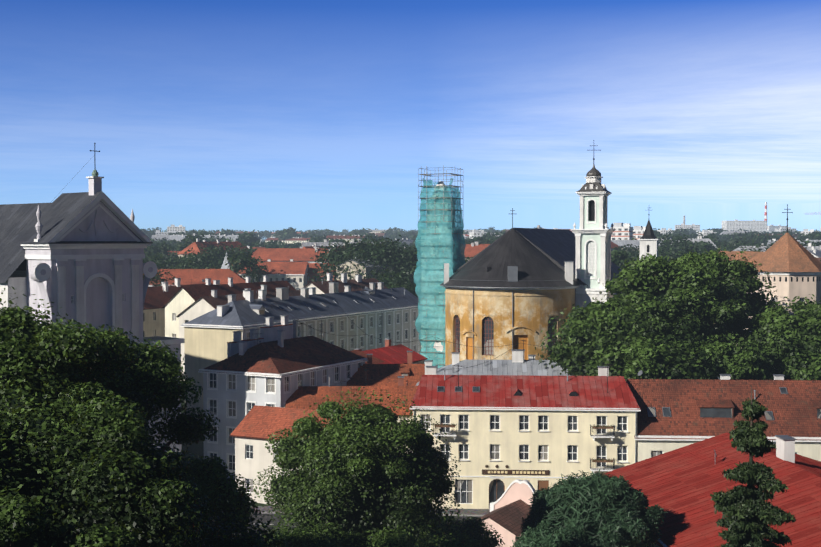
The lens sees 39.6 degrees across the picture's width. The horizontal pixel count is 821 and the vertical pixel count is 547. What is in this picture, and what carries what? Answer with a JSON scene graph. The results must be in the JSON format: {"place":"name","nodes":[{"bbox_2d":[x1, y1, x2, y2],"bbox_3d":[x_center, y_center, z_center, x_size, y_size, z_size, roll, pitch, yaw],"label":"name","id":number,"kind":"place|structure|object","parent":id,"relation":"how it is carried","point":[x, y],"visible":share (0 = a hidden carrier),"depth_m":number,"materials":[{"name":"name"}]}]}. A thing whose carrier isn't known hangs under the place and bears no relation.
{"place":"outdoors","nodes":[
{"label":"outdoors","id":0,"kind":"place"},
{"bbox_2d":[181,239,274,505],"bbox_3d":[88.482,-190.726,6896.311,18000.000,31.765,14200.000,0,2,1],"label":"terrain","id":1,"kind":"structure","parent":0,"point":[194,448],"depth_m":146.51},
{"bbox_2d":[0,286,161,479],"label":"maple tree","id":2,"kind":"object","parent":1,"relation":"on","point":[25,344],"visible":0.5,"depth_m":38.82,"materials":[{"name":"green plant"}]},
{"bbox_2d":[0,143,184,460],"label":"baroque church","id":3,"kind":"structure","parent":1,"relation":"on","point":[79,257],"depth_m":117.89,"materials":[{"name":"paint"}]},
{"bbox_2d":[0,388,211,546],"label":"maple tree","id":4,"kind":"object","parent":1,"relation":"on","point":[110,476],"visible":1,"depth_m":31.81,"materials":[{"name":"green plant"}]},
{"bbox_2d":[33,318,219,487],"bbox_3d":[-14.372,11.977,46.038,12.577,20.070,12.148,0,2,1],"label":"maple tree","id":5,"kind":"object","parent":1,"relation":"on","point":[156,370],"visible":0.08,"depth_m":46.33,"materials":[{"name":"green plant"}]},
{"bbox_2d":[155,230,175,234],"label":"apartments","id":6,"kind":"structure","parent":1,"relation":"on","point":[157,232],"depth_m":1447.12,"materials":[{"name":"grey concrete"}]},
{"bbox_2d":[167,225,184,232],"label":"apartments","id":7,"kind":"structure","parent":1,"relation":"on","point":[180,228],"depth_m":1496.06,"materials":[{"name":"white concrete"}]},
{"bbox_2d":[143,278,219,336],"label":"building","id":8,"kind":"structure","parent":1,"relation":"on","point":[157,298],"depth_m":222.88,"materials":[{"name":"paint"}]},
{"bbox_2d":[80,474,290,546],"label":"tree","id":9,"kind":"object","parent":1,"relation":"on","point":[244,539],"visible":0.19,"depth_m":36.13,"materials":[{"name":"green plant"}]},
{"bbox_2d":[143,269,245,286],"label":"red roof block","id":10,"kind":"object","parent":1,"relation":"on","point":[196,276],"depth_m":327.83,"materials":[{"name":"tile"}]},
{"bbox_2d":[168,452,279,546],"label":"tree","id":11,"kind":"object","parent":1,"relation":"on","point":[212,474],"visible":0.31,"depth_m":48.28,"materials":[{"name":"green plant"}]},
{"bbox_2d":[163,275,295,337],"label":"building","id":12,"kind":"structure","parent":1,"relation":"on","point":[181,299],"depth_m":210.45,"materials":[{"name":"beige paint"}]},
{"bbox_2d":[176,285,300,380],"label":"building","id":13,"kind":"structure","parent":1,"relation":"on","point":[201,305],"depth_m":207.40,"materials":[{"name":"paint"}]},
{"bbox_2d":[221,252,308,289],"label":"red roof block","id":14,"kind":"object","parent":1,"relation":"on","point":[292,273],"visible":0.1,"depth_m":394.48,"materials":[{"name":"tile"}]},
{"bbox_2d":[198,315,367,477],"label":"building","id":15,"kind":"structure","parent":1,"relation":"on","point":[275,366],"depth_m":129.56,"materials":[{"name":"paint"}]},
{"bbox_2d":[230,405,346,504],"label":"house","id":16,"kind":"structure","parent":1,"relation":"on","point":[256,426],"depth_m":117.27,"materials":[{"name":"paint"}]},
{"bbox_2d":[180,282,420,418],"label":"long building","id":17,"kind":"structure","parent":1,"relation":"on","point":[380,313],"depth_m":186.97,"materials":[{"name":"paint"}]},
{"bbox_2d":[257,513,368,546],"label":"tree","id":18,"kind":"object","parent":1,"relation":"on","point":[323,535],"visible":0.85,"depth_m":59.89,"materials":[{"name":"green plant"}]},
{"bbox_2d":[307,263,335,283],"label":"house","id":19,"kind":"structure","parent":1,"relation":"on","point":[312,267],"depth_m":400.30,"materials":[{"name":"grey"}]},
{"bbox_2d":[303,273,387,293],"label":"chimneys","id":20,"kind":"object","parent":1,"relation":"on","point":[355,284],"visible":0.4,"depth_m":251.02,"materials":[{"name":"paint"}]},
{"bbox_2d":[285,376,417,454],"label":"building","id":21,"kind":"structure","parent":1,"relation":"on","point":[303,397],"depth_m":127.33,"materials":[{"name":"orange tile"}]},
{"bbox_2d":[253,387,463,546],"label":"tree","id":22,"kind":"object","parent":1,"relation":"on","point":[355,470],"visible":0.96,"depth_m":68.73,"materials":[{"name":"green plant"}]},
{"bbox_2d":[234,506,489,534],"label":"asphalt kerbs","id":23,"kind":"structure","parent":1,"relation":"on","point":[478,513],"depth_m":111.27,"materials":[{"name":"stone"}]},
{"bbox_2d":[336,255,393,279],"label":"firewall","id":24,"kind":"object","parent":1,"relation":"on","point":[367,270],"visible":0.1,"depth_m":357.91,"materials":[{"name":"paint"}]},
{"bbox_2d":[350,348,384,363],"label":"house wing","id":25,"kind":"structure","parent":1,"relation":"on","point":[358,351],"depth_m":148.42,"materials":[{"name":"red tile"}]},
{"bbox_2d":[347,351,424,385],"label":"house","id":26,"kind":"structure","parent":1,"relation":"on","point":[369,373],"depth_m":139.87,"materials":[{"name":"brown tile"}]},
{"bbox_2d":[362,338,427,363],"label":"house","id":27,"kind":"structure","parent":1,"relation":"on","point":[388,353],"depth_m":154.85,"materials":[{"name":"beige paint"}]},
{"bbox_2d":[387,284,417,297],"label":"tree","id":28,"kind":"object","parent":1,"relation":"on","point":[411,290],"visible":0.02,"depth_m":298.90,"materials":[{"name":"green plant"}]},
{"bbox_2d":[357,523,468,546],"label":"tree","id":29,"kind":"object","parent":1,"relation":"on","point":[390,541],"visible":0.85,"depth_m":61.59,"materials":[{"name":"green plant"}]},
{"bbox_2d":[414,178,465,367],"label":"scaffolded tower","id":30,"kind":"structure","parent":1,"relation":"on","point":[424,270],"depth_m":191.69,"materials":[{"name":"teal fabric"}]},
{"bbox_2d":[412,514,504,546],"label":"tree","id":31,"kind":"object","parent":1,"relation":"on","point":[471,533],"visible":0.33,"depth_m":83.32,"materials":[{"name":"green plant"}]},
{"bbox_2d":[469,230,486,238],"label":"apartments","id":32,"kind":"structure","parent":1,"relation":"on","point":[476,233],"depth_m":1142.55,"materials":[{"name":"white concrete"}]},
{"bbox_2d":[140,227,820,294],"bbox_3d":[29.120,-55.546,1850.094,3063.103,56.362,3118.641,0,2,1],"label":"tree belt","id":33,"kind":"object","parent":1,"relation":"on","point":[400,257],"visible":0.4,"depth_m":518.89,"materials":[{"name":"green plant"}]},
{"bbox_2d":[152,228,820,262],"bbox_3d":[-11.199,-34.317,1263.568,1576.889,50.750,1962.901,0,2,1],"label":"treeline","id":34,"kind":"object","parent":1,"relation":"on","point":[304,251],"depth_m":523.81,"materials":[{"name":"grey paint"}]},
{"bbox_2d":[416,339,572,385],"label":"zinc house","id":35,"kind":"structure","parent":1,"relation":"on","point":[517,364],"depth_m":139.18,"materials":[{"name":"paint"}]},
{"bbox_2d":[477,479,534,546],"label":"small house","id":36,"kind":"structure","parent":1,"relation":"on","point":[509,507],"depth_m":97.95,"materials":[{"name":"paint"}]},
{"bbox_2d":[440,208,624,365],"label":"church","id":37,"kind":"structure","parent":1,"relation":"on","point":[514,286],"depth_m":179.44,"materials":[{"name":"paint"}]},
{"bbox_2d":[510,520,592,546],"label":"pine tree","id":38,"kind":"object","parent":1,"relation":"on","point":[545,534],"visible":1,"depth_m":68.81,"materials":[{"name":"green plant"}]},
{"bbox_2d":[518,468,667,546],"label":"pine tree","id":39,"kind":"object","parent":1,"relation":"on","point":[597,509],"visible":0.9,"depth_m":73.78,"materials":[{"name":"green plant"}]},
{"bbox_2d":[571,140,615,309],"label":"bell tower","id":40,"kind":"structure","parent":1,"relation":"on","point":[593,234],"depth_m":183.23,"materials":[{"name":"white paint"}]},
{"bbox_2d":[611,255,623,268],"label":"tree","id":41,"kind":"object","parent":1,"relation":"on","point":[617,262],"visible":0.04,"depth_m":323.75,"materials":[{"name":"green plant"}]},
{"bbox_2d":[611,223,632,239],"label":"apartments","id":42,"kind":"structure","parent":1,"relation":"on","point":[623,231],"depth_m":711.49,"materials":[{"name":"white concrete"}]},
{"bbox_2d":[611,248,633,269],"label":"tree","id":43,"kind":"object","parent":1,"relation":"on","point":[623,255],"visible":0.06,"depth_m":345.74,"materials":[{"name":"green plant"}]},
{"bbox_2d":[535,294,712,375],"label":"yard tree","id":44,"kind":"object","parent":1,"relation":"on","point":[599,325],"visible":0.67,"depth_m":135.03,"materials":[{"name":"green plant"}]},
{"bbox_2d":[633,226,645,239],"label":"apartments","id":45,"kind":"structure","parent":1,"relation":"on","point":[638,232],"depth_m":751.43,"materials":[{"name":"white concrete"}]},
{"bbox_2d":[638,214,658,259],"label":"tower","id":46,"kind":"structure","parent":1,"relation":"on","point":[648,239],"depth_m":296.79,"materials":[{"name":"white paint"}]},
{"bbox_2d":[583,334,719,379],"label":"yard tree","id":47,"kind":"object","parent":1,"relation":"on","point":[643,355],"visible":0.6,"depth_m":128.15,"materials":[{"name":"green plant"}]},
{"bbox_2d":[592,253,754,344],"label":"yard tree","id":48,"kind":"object","parent":1,"relation":"on","point":[685,289],"visible":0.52,"depth_m":144.87,"materials":[{"name":"green plant"}]},
{"bbox_2d":[675,223,699,233],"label":"apartments","id":49,"kind":"structure","parent":1,"relation":"on","point":[694,226],"depth_m":1981.95,"materials":[{"name":"white concrete"}]},
{"bbox_2d":[603,433,820,546],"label":"red roof house","id":50,"kind":"structure","parent":1,"relation":"on","point":[680,485],"depth_m":82.15,"materials":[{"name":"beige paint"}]},
{"bbox_2d":[626,370,820,461],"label":"building","id":51,"kind":"structure","parent":1,"relation":"on","point":[673,414],"depth_m":114.60,"materials":[{"name":"tile"}]},
{"bbox_2d":[669,248,779,345],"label":"yard tree","id":52,"kind":"object","parent":1,"relation":"on","point":[744,274],"visible":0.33,"depth_m":155.83,"materials":[{"name":"green plant"}]},
{"bbox_2d":[691,333,779,379],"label":"yard tree","id":53,"kind":"object","parent":1,"relation":"on","point":[747,359],"visible":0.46,"depth_m":131.99,"materials":[{"name":"green plant"}]},
{"bbox_2d":[722,219,766,232],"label":"apartments","id":54,"kind":"structure","parent":1,"relation":"on","point":[758,226],"depth_m":2374.39,"materials":[{"name":"white concrete"}]},
{"bbox_2d":[710,385,795,546],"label":"spruce tree","id":55,"kind":"object","parent":1,"relation":"on","point":[749,513],"visible":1,"depth_m":51.13,"materials":[{"name":"green plant"}]},
{"bbox_2d":[764,202,766,220],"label":"striped stack","id":56,"kind":"object","parent":1,"relation":"on","point":[765,216],"visible":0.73,"depth_m":2385.11,"materials":[{"name":"concrete"}]},
{"bbox_2d":[718,204,820,331],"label":"church tower","id":57,"kind":"structure","parent":1,"relation":"on","point":[790,263],"depth_m":169.75,"materials":[{"name":"tile"}]},
{"bbox_2d":[742,294,820,378],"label":"yard tree","id":58,"kind":"object","parent":1,"relation":"on","point":[779,333],"visible":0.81,"depth_m":137.20,"materials":[{"name":"green plant"}]},
{"bbox_2d":[773,347,820,379],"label":"yard tree","id":59,"kind":"object","parent":1,"relation":"on","point":[812,371],"visible":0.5,"depth_m":134.60,"materials":[{"name":"green plant"}]},
{"bbox_2d":[418,165,462,365],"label":"scaffolding","id":60,"kind":"object","parent":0,"point":[437,346],"visible":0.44,"depth_m":192.06,"materials":[{"name":"grey metal"}]},
{"bbox_2d":[256,285,671,369],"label":"roof cables","id":61,"kind":"object","parent":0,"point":[417,340],"visible":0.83,"depth_m":140.76,"materials":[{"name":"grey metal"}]},
{"bbox_2d":[410,363,640,508],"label":"yellow house","id":62,"kind":"structure","parent":0,"point":[536,432],"depth_m":113.66,"materials":[{"name":"beige paint"}]},
{"bbox_2d":[435,423,613,461],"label":"balconies","id":63,"kind":"structure","parent":62,"relation":"attached to","point":[610,426],"depth_m":111.90,"materials":[{"name":"black metal"}]},
{"bbox_2d":[657,228,674,233],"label":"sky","id":64,"kind":"structure","parent":0,"point":[663,230],"depth_m":1487.75,"materials":[{"name":"concrete"}]},
{"bbox_2d":[698,230,716,237],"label":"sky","id":65,"kind":"structure","parent":0,"point":[704,232],"depth_m":1289.03,"materials":[{"name":"concrete"}]},
{"bbox_2d":[767,225,786,232],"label":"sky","id":66,"kind":"structure","parent":0,"point":[770,228],"depth_m":2573.06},
{"bbox_2d":[775,227,795,231],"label":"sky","id":67,"kind":"structure","parent":0,"point":[781,229],"depth_m":1685.19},
{"bbox_2d":[801,229,813,235],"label":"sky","id":68,"kind":"structure","parent":0,"point":[805,231],"depth_m":1386.35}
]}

